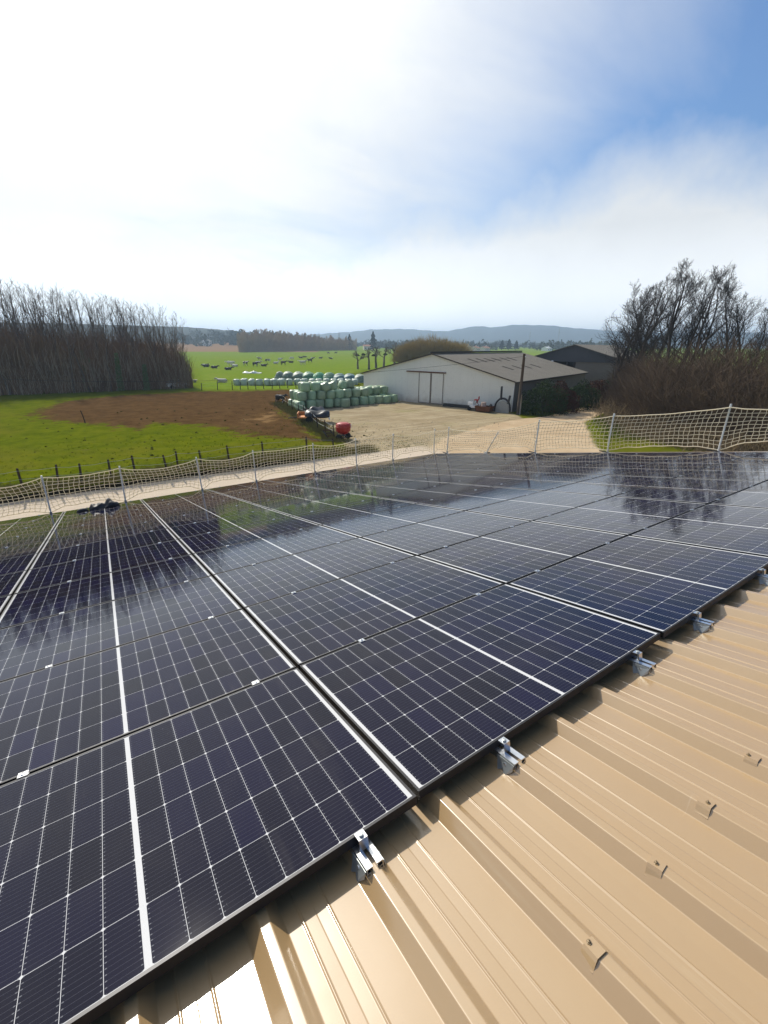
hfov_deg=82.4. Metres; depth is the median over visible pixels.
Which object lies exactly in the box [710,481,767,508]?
solar panel
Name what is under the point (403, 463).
solar panel
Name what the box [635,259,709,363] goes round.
bare tree
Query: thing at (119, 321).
slender tree
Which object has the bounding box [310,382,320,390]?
wrapped bale
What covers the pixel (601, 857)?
farm shed
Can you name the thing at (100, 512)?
solar panel
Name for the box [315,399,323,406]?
wrapped bale
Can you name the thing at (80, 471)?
field fence
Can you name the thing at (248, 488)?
solar panel
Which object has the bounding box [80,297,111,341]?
slender tree
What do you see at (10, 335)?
slender tree
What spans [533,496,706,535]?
solar panel
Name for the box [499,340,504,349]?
conifer tree
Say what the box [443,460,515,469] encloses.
solar panel
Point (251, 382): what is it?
wrapped bale
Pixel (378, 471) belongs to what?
solar panel
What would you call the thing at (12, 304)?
slender tree
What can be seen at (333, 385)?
wrapped bale
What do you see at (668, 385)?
thicket
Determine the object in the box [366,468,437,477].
solar panel
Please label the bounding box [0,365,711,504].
pasture ground
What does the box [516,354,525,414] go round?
utility pole
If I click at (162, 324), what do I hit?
slender tree
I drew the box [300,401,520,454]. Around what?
gravel yard
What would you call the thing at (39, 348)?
wood undergrowth
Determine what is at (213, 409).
muddy ground
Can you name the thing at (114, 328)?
slender tree
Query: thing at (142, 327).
slender tree
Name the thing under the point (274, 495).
solar panel
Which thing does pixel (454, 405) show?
feed trough
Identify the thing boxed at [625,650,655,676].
mounting bracket
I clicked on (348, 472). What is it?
solar panel
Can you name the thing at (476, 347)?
house
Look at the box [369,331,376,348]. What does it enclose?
conifer tree
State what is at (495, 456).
solar panel
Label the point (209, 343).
house
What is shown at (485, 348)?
house
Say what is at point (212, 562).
solar panel
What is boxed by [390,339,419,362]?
willow tree
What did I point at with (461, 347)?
willow tree
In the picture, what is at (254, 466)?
guard post
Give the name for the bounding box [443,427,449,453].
guard post
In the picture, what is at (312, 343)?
belt tree
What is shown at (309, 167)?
sky
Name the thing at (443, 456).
solar panel
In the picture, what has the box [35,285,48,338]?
slender tree
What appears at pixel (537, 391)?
hedge bush
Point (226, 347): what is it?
ploughed ground
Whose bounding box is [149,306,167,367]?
slender tree
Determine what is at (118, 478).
verge grass
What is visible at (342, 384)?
wrapped bale
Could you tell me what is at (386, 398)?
wrapped bale
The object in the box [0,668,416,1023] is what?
solar panel
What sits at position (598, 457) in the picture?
solar panel
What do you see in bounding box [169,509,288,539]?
solar panel
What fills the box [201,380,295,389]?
pasture fence
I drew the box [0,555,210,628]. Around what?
solar panel
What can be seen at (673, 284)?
bare tree
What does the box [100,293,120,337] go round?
slender tree
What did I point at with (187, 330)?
wooded hill
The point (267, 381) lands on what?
wrapped bale
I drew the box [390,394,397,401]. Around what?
wrapped bale
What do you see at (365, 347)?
house
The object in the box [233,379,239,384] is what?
wrapped bale
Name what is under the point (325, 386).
wrapped bale
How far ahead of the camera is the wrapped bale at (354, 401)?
57.90 m
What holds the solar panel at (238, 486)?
on the farm shed
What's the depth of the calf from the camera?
59.42 m
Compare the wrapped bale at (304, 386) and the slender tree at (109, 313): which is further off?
the slender tree at (109, 313)
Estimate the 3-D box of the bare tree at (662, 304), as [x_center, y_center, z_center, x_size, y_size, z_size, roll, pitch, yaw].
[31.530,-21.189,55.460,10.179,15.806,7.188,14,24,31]
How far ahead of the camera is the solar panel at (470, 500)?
7.12 m
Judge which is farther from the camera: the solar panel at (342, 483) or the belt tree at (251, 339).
the belt tree at (251, 339)
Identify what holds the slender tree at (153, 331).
on the pasture ground at (15, 410)
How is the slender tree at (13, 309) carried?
on the pasture ground at (15, 410)
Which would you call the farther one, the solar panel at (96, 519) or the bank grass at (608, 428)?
the bank grass at (608, 428)
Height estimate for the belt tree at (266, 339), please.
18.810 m
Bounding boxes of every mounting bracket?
[350,829,385,881]
[490,737,525,774]
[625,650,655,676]
[687,611,714,632]
[753,568,767,585]
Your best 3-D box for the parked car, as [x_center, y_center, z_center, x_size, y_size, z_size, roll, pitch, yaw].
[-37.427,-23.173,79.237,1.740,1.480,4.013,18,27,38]
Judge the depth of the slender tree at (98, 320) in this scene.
77.84 m
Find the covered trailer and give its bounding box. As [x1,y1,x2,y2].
[288,409,329,422]
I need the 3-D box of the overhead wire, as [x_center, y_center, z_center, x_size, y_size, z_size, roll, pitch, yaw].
[-33.801,-16.544,49.041,99.166,3.790,0.026,0,21,0]
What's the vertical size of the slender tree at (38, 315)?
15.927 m
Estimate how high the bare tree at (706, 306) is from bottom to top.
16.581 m
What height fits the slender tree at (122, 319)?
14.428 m
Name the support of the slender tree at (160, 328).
on the pasture ground at (15, 410)
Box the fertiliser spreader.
[335,422,352,438]
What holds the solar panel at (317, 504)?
on the farm shed
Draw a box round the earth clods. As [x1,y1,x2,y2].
[8,408,365,460]
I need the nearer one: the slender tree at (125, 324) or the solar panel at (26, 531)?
the solar panel at (26, 531)
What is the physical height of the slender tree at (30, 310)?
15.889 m
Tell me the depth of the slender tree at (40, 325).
68.00 m
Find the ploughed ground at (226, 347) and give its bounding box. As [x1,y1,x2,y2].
[144,342,321,351]
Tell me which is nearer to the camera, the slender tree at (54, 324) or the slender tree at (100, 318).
the slender tree at (54, 324)
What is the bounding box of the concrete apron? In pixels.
[0,446,440,520]
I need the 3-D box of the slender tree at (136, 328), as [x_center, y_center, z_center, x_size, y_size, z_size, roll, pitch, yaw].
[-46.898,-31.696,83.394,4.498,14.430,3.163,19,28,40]
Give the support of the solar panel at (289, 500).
on the farm shed
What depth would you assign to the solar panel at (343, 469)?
14.79 m
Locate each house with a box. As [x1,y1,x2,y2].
[202,338,211,345]
[363,345,372,349]
[470,345,479,350]
[480,345,489,350]
[541,346,551,350]
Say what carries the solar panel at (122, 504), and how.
on the farm shed
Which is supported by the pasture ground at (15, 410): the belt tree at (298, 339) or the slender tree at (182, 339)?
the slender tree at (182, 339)
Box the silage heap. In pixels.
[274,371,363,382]
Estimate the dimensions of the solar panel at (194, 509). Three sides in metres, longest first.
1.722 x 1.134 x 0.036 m
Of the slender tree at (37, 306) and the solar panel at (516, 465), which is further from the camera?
the slender tree at (37, 306)
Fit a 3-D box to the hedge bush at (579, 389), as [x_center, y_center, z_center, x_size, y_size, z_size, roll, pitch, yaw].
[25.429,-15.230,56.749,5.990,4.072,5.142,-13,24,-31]
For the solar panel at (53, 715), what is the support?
on the farm shed
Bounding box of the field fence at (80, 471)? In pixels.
[0,437,334,489]
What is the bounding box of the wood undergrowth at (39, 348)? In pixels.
[0,315,196,394]
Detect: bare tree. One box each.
[597,272,691,366]
[598,293,658,380]
[605,285,657,365]
[614,279,677,361]
[617,272,686,359]
[630,269,699,360]
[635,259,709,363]
[659,273,741,363]
[661,262,754,361]
[675,264,744,362]
[707,273,763,357]
[718,292,767,362]
[744,307,767,364]
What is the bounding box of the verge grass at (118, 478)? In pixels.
[0,441,380,496]
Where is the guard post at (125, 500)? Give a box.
[118,466,126,501]
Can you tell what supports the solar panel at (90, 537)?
on the farm shed
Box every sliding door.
[418,373,430,402]
[430,373,443,404]
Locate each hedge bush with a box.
[521,379,569,416]
[540,378,580,413]
[566,379,601,411]
[579,379,609,407]
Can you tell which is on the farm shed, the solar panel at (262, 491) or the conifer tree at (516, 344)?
the solar panel at (262, 491)
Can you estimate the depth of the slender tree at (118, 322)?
80.31 m
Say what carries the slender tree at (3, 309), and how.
on the pasture ground at (15, 410)
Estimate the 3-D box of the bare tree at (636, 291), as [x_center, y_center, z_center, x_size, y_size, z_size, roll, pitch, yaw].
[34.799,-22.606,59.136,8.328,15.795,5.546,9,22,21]
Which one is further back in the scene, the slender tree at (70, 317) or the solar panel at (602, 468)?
the slender tree at (70, 317)
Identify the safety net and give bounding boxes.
[0,430,434,517]
[434,407,767,451]
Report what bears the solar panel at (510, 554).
on the farm shed
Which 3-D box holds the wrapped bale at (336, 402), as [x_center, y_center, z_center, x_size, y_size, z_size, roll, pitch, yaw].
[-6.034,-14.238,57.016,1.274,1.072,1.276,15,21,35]
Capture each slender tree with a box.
[0,279,14,330]
[0,279,27,338]
[0,281,24,347]
[0,285,26,337]
[0,320,24,346]
[0,370,10,394]
[2,277,32,328]
[2,294,31,344]
[5,282,24,334]
[6,286,42,348]
[6,293,39,378]
[7,289,50,345]
[12,285,45,327]
[12,291,46,340]
[14,285,43,335]
[19,287,42,336]
[21,292,42,340]
[24,286,49,336]
[25,285,56,342]
[27,294,53,391]
[28,287,51,330]
[34,292,58,333]
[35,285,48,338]
[36,297,62,343]
[37,288,68,345]
[41,290,76,336]
[43,288,65,373]
[45,293,67,334]
[45,298,90,391]
[48,282,68,331]
[48,286,81,392]
[55,289,69,332]
[56,293,83,343]
[56,294,83,339]
[59,297,89,341]
[61,291,85,335]
[63,290,104,332]
[66,298,79,334]
[70,295,91,333]
[78,301,103,389]
[79,292,104,341]
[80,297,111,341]
[80,300,101,340]
[80,301,113,340]
[82,298,101,337]
[87,299,107,346]
[89,298,111,334]
[92,293,112,390]
[94,297,107,337]
[99,305,126,350]
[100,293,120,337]
[106,296,123,343]
[108,302,143,340]
[109,300,128,343]
[110,301,134,346]
[112,299,128,385]
[114,297,128,340]
[114,298,136,352]
[114,300,147,385]
[116,308,140,349]
[122,305,142,345]
[127,306,141,350]
[134,305,152,346]
[137,312,159,388]
[140,303,153,347]
[141,303,162,345]
[142,310,154,344]
[143,300,156,336]
[146,310,159,348]
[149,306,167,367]
[149,306,169,347]
[155,303,167,340]
[158,319,170,348]
[164,313,178,354]
[164,316,176,350]
[166,318,188,353]
[175,317,186,378]
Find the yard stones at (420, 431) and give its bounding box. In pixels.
[327,417,504,456]
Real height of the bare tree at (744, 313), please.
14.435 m
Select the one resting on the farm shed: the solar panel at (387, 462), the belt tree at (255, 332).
the solar panel at (387, 462)
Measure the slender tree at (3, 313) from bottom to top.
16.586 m
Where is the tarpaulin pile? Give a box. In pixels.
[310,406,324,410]
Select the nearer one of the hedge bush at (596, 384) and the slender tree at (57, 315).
the hedge bush at (596, 384)
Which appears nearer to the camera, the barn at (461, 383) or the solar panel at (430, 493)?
the solar panel at (430, 493)
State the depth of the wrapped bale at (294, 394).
54.81 m
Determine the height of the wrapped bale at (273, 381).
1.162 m
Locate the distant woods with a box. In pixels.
[169,328,657,350]
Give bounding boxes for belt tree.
[236,333,242,350]
[245,332,254,346]
[254,329,260,350]
[263,331,270,351]
[270,330,276,350]
[272,331,281,351]
[283,334,291,350]
[295,333,301,347]
[300,335,307,347]
[310,335,314,350]
[318,336,322,347]
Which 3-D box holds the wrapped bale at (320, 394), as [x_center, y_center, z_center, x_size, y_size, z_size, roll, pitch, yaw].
[-7.989,-14.829,55.590,1.231,1.077,1.331,4,20,5]
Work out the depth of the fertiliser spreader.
36.60 m
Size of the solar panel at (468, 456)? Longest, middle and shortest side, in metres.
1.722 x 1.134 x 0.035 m
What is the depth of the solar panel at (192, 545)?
6.28 m
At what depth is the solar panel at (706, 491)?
6.08 m
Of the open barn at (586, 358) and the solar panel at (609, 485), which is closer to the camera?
the solar panel at (609, 485)
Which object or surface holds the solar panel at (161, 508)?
on the farm shed
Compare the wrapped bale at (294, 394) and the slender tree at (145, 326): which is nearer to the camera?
the wrapped bale at (294, 394)
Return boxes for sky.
[0,0,767,334]
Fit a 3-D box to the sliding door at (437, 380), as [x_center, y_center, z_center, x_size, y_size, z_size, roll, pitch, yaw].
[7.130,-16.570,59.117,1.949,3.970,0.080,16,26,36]
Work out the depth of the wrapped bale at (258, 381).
85.61 m
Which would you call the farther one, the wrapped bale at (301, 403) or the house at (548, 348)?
the house at (548, 348)
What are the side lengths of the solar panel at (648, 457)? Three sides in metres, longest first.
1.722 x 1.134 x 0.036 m
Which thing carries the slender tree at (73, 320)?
on the pasture ground at (15, 410)
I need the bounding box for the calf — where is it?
[275,393,287,401]
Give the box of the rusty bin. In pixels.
[475,401,494,411]
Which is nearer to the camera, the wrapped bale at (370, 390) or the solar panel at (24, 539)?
the solar panel at (24, 539)
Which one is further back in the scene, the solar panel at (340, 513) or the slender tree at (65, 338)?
the slender tree at (65, 338)
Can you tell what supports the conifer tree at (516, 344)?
on the pasture ground at (342, 361)
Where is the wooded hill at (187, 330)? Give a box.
[3,322,259,343]
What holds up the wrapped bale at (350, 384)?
on the wrapped bale
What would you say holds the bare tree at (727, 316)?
on the pasture ground at (15, 410)
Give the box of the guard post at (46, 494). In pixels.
[40,475,51,512]
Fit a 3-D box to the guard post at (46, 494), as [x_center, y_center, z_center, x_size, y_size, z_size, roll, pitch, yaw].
[-8.388,-0.420,11.018,0.285,1.040,0.111,-12,25,-31]
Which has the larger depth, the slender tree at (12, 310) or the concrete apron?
the slender tree at (12, 310)
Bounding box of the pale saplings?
[0,337,193,395]
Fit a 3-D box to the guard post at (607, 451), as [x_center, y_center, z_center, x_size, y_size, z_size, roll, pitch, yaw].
[5.996,-2.112,11.743,0.111,1.050,0.285,-13,25,-31]
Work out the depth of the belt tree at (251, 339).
403.32 m
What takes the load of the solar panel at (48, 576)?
on the farm shed
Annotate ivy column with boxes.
[113,353,124,390]
[142,364,150,389]
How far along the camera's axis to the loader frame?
52.68 m
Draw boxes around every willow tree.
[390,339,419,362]
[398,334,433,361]
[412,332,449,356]
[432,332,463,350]
[449,338,475,350]
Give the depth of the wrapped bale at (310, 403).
54.28 m
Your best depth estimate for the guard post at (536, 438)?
13.69 m
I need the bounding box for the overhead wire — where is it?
[10,356,523,381]
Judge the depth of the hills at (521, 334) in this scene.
2073.34 m
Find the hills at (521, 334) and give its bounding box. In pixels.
[300,325,767,348]
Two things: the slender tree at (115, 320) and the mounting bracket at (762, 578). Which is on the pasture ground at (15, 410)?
the slender tree at (115, 320)
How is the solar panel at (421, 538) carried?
on the farm shed
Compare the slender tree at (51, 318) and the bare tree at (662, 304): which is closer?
the bare tree at (662, 304)
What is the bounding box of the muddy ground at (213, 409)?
[28,390,320,440]
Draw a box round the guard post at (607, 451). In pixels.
[599,413,614,452]
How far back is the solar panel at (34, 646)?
3.45 m
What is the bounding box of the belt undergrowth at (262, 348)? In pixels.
[238,332,356,351]
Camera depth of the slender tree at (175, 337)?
77.63 m
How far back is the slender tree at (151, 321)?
87.37 m
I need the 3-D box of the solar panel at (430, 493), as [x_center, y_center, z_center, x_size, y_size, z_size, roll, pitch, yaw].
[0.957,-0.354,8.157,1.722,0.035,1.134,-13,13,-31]
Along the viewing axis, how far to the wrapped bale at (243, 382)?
85.22 m
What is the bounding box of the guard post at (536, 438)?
[529,419,540,452]
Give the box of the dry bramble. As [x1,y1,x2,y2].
[585,393,767,451]
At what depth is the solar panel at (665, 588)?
3.25 m
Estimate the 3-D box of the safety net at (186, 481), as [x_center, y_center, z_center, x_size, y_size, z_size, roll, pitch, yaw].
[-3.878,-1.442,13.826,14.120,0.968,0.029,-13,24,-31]
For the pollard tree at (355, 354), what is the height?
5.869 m
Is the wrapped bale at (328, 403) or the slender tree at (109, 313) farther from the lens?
the slender tree at (109, 313)
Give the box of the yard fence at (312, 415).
[282,395,334,435]
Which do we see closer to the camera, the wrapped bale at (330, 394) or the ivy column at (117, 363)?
the wrapped bale at (330, 394)
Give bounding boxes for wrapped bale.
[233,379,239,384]
[240,379,246,384]
[248,379,254,384]
[255,379,262,384]
[264,379,269,384]
[270,379,276,384]
[277,379,283,384]
[286,379,292,384]
[289,389,297,398]
[293,390,300,399]
[294,401,304,409]
[296,391,306,400]
[300,382,309,391]
[306,399,315,408]
[307,391,315,399]
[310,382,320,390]
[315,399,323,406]
[316,390,325,399]
[321,381,330,391]
[324,399,332,407]
[326,390,334,398]
[329,380,337,389]
[333,398,340,406]
[335,389,343,397]
[338,380,347,388]
[340,398,349,407]
[343,388,351,397]
[346,380,354,388]
[350,397,358,405]
[351,388,359,396]
[359,396,367,404]
[360,388,368,395]
[365,386,372,394]
[367,396,375,403]
[372,386,380,394]
[374,395,382,403]
[380,385,387,393]
[382,395,390,402]
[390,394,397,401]
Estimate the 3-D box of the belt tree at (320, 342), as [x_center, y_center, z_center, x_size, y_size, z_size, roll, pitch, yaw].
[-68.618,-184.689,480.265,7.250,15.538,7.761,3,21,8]
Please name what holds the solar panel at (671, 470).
on the farm shed
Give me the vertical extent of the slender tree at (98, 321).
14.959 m
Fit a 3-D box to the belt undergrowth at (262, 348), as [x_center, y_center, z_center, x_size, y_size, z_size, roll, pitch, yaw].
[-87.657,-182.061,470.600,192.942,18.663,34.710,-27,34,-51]
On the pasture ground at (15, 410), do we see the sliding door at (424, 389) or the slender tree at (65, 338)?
the slender tree at (65, 338)
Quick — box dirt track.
[428,405,606,452]
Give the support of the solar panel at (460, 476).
on the farm shed
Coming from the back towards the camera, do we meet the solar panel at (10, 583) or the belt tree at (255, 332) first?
the belt tree at (255, 332)
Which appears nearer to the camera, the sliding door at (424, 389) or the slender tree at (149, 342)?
the sliding door at (424, 389)
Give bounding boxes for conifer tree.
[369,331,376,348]
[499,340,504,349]
[505,339,512,349]
[512,340,518,349]
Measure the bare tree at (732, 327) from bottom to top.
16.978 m
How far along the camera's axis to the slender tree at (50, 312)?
79.11 m
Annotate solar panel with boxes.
[0,511,63,525]
[0,517,60,531]
[0,523,56,538]
[0,531,51,548]
[0,541,45,559]
[0,553,37,575]
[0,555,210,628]
[0,570,26,596]
[0,576,241,681]
[0,595,11,615]
[0,609,295,785]
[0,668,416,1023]
[14,540,190,593]
[29,528,177,569]
[40,520,166,551]
[48,513,158,539]
[54,508,152,529]
[58,503,147,522]
[62,499,142,515]
[141,489,213,503]
[145,492,222,507]
[149,495,235,512]
[154,499,248,520]
[161,503,266,529]
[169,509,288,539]
[179,516,317,554]
[193,525,358,577]
[207,480,272,491]
[213,537,414,610]
[217,482,287,494]
[226,484,304,498]
[237,487,323,502]
[245,556,503,669]
[252,490,347,508]
[265,472,327,481]
[270,493,377,515]
[279,474,341,483]
[292,475,363,486]
[292,498,415,524]
[300,584,660,799]
[307,477,387,489]
[315,465,371,473]
[321,504,462,537]
[327,478,415,492]
[329,466,389,474]
[349,467,413,476]
[352,481,448,497]
[360,459,415,465]
[361,511,529,555]
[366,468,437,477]
[378,459,431,466]
[381,483,490,503]
[391,469,468,480]
[396,460,457,467]
[403,454,446,458]
[417,460,486,468]
[417,470,506,482]
[418,487,540,510]
[419,453,473,459]
[419,521,626,583]
[438,453,498,459]
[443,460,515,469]
[453,471,549,486]
[464,453,525,459]
[467,491,612,520]
[475,461,555,470]
[492,453,557,460]
[493,473,604,490]
[508,536,767,637]
[512,461,597,472]
[521,453,593,460]
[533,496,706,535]
[546,475,672,495]
[553,462,651,474]
[561,453,635,461]
[603,452,693,462]
[608,463,720,477]
[616,478,763,503]
[630,504,767,556]
[656,452,757,463]
[676,463,767,481]
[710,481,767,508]
[725,452,767,463]
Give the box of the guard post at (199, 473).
[195,457,202,489]
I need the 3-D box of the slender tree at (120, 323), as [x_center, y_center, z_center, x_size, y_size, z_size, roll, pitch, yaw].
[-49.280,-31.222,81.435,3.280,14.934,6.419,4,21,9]
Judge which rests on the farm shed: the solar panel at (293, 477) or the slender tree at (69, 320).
the solar panel at (293, 477)
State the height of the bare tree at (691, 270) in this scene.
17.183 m
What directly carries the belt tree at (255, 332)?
on the ploughed ground at (226, 347)
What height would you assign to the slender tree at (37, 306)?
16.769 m
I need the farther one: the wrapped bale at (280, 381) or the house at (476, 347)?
the house at (476, 347)
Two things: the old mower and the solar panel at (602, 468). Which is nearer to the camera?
the solar panel at (602, 468)
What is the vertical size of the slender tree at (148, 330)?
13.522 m
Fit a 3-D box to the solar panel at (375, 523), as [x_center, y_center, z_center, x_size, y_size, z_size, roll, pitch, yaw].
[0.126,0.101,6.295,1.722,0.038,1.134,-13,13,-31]
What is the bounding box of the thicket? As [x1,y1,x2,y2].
[595,314,767,450]
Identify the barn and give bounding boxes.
[360,351,588,411]
[536,344,645,386]
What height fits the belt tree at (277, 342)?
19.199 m
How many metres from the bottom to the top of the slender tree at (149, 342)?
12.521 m
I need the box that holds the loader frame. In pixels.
[491,386,510,412]
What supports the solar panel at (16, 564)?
on the farm shed
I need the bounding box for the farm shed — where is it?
[91,451,767,1023]
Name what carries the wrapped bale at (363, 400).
on the gravel yard at (383, 416)
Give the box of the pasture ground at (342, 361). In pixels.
[179,346,765,389]
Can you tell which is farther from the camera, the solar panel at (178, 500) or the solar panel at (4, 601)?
the solar panel at (178, 500)
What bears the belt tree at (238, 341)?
on the pasture ground at (342, 361)
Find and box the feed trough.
[443,403,495,410]
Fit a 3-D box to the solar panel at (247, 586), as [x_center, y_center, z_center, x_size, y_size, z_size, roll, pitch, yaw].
[-0.709,0.555,4.439,1.722,0.036,1.134,-13,13,-31]
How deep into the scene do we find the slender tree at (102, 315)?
81.87 m
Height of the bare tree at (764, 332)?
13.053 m
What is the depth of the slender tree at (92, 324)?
78.50 m
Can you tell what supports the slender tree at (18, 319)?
on the pasture ground at (15, 410)
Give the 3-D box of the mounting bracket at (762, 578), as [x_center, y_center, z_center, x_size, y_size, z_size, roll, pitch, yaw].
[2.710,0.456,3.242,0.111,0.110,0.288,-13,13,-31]
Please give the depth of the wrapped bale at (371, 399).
59.34 m
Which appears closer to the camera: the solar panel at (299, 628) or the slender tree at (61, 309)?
the solar panel at (299, 628)
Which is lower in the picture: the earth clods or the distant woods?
the earth clods
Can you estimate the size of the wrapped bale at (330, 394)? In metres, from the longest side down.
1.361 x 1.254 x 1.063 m
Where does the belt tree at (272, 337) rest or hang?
on the ploughed ground at (226, 347)
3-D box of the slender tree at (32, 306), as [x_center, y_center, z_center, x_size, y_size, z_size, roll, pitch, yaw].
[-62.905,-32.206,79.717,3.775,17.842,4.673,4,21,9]
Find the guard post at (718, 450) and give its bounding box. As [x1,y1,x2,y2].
[707,404,731,451]
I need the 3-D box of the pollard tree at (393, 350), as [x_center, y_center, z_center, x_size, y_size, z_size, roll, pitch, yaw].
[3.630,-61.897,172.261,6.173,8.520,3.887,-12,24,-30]
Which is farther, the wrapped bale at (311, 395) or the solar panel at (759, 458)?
the wrapped bale at (311, 395)
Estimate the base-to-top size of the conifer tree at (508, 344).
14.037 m
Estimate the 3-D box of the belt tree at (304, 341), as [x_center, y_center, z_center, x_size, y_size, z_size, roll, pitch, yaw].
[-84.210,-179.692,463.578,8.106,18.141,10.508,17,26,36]
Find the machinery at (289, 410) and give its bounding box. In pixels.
[264,400,354,443]
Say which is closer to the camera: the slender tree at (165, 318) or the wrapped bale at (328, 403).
the wrapped bale at (328, 403)
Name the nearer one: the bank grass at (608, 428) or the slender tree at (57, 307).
the bank grass at (608, 428)
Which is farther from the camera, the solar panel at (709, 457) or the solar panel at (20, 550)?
the solar panel at (709, 457)
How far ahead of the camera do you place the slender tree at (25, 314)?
69.77 m
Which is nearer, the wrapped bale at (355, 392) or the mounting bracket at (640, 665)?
the mounting bracket at (640, 665)
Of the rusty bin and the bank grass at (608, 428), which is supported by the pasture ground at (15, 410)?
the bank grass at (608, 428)
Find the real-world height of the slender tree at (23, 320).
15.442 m
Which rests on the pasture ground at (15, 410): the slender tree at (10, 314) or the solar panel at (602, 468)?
the slender tree at (10, 314)
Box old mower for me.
[467,396,480,409]
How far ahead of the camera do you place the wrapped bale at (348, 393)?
57.30 m
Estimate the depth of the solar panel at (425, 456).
16.60 m
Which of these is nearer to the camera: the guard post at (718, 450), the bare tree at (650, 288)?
the guard post at (718, 450)
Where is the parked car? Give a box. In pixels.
[167,379,187,387]
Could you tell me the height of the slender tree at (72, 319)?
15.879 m
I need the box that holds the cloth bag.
[76,498,119,512]
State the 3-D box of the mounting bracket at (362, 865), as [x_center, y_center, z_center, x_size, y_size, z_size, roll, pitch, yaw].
[-0.106,1.096,1.499,0.111,0.110,0.288,-13,13,-31]
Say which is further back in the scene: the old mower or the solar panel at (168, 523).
the old mower
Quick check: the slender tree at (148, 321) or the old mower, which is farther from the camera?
the slender tree at (148, 321)
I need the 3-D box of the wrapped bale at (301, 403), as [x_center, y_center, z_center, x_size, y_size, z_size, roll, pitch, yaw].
[-10.373,-13.138,54.013,1.266,1.082,1.302,-15,25,-29]
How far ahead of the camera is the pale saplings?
70.82 m
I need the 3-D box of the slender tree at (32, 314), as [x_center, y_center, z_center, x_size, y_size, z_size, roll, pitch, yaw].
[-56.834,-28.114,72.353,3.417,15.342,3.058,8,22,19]
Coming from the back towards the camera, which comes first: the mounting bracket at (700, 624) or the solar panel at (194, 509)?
the solar panel at (194, 509)
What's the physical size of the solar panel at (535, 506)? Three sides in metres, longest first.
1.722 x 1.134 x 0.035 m
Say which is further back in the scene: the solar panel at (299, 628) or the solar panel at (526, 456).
the solar panel at (526, 456)
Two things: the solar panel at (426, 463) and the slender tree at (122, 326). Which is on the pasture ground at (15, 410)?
the slender tree at (122, 326)
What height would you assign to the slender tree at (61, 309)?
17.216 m
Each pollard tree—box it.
[352,351,363,368]
[359,348,370,369]
[370,347,380,367]
[378,347,390,366]
[387,343,398,363]
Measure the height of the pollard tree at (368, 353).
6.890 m
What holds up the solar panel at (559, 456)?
on the farm shed
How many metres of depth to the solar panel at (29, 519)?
10.44 m
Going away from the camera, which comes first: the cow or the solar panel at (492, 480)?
the solar panel at (492, 480)
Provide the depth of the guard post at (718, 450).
9.61 m
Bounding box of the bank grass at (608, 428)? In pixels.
[588,415,664,441]
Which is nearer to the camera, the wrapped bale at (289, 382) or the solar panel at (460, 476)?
the solar panel at (460, 476)
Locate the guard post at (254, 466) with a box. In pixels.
[252,450,256,480]
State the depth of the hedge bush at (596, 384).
57.83 m
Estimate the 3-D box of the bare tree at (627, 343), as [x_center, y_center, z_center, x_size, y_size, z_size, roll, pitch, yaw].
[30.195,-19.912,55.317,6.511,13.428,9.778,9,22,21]
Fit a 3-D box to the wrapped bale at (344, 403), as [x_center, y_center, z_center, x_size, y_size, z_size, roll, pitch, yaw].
[-5.012,-14.086,56.648,1.288,1.062,1.247,16,26,35]
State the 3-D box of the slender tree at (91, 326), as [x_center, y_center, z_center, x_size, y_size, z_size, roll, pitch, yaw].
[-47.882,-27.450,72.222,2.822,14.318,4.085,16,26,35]
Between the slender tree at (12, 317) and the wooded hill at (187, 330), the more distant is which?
the wooded hill at (187, 330)
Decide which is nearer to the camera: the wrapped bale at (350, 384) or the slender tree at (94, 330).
the wrapped bale at (350, 384)
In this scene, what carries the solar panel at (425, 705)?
on the farm shed
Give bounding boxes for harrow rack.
[322,429,332,436]
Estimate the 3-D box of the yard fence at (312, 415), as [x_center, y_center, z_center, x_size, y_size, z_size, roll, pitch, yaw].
[-9.243,-11.254,48.854,0.712,1.497,26.475,-8,22,-20]
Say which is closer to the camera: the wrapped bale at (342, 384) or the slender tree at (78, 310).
the wrapped bale at (342, 384)
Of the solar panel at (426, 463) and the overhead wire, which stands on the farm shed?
the solar panel at (426, 463)
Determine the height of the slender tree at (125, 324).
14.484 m
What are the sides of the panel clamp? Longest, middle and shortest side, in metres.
0.044 x 0.040 x 0.034 m
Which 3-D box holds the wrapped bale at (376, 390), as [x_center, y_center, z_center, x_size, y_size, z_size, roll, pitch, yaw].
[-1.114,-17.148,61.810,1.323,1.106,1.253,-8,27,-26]
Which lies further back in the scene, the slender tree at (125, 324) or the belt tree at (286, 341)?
the belt tree at (286, 341)
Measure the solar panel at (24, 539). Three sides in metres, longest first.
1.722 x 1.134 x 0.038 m
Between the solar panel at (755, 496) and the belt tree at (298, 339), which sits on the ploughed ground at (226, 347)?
the belt tree at (298, 339)
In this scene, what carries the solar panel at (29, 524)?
on the farm shed

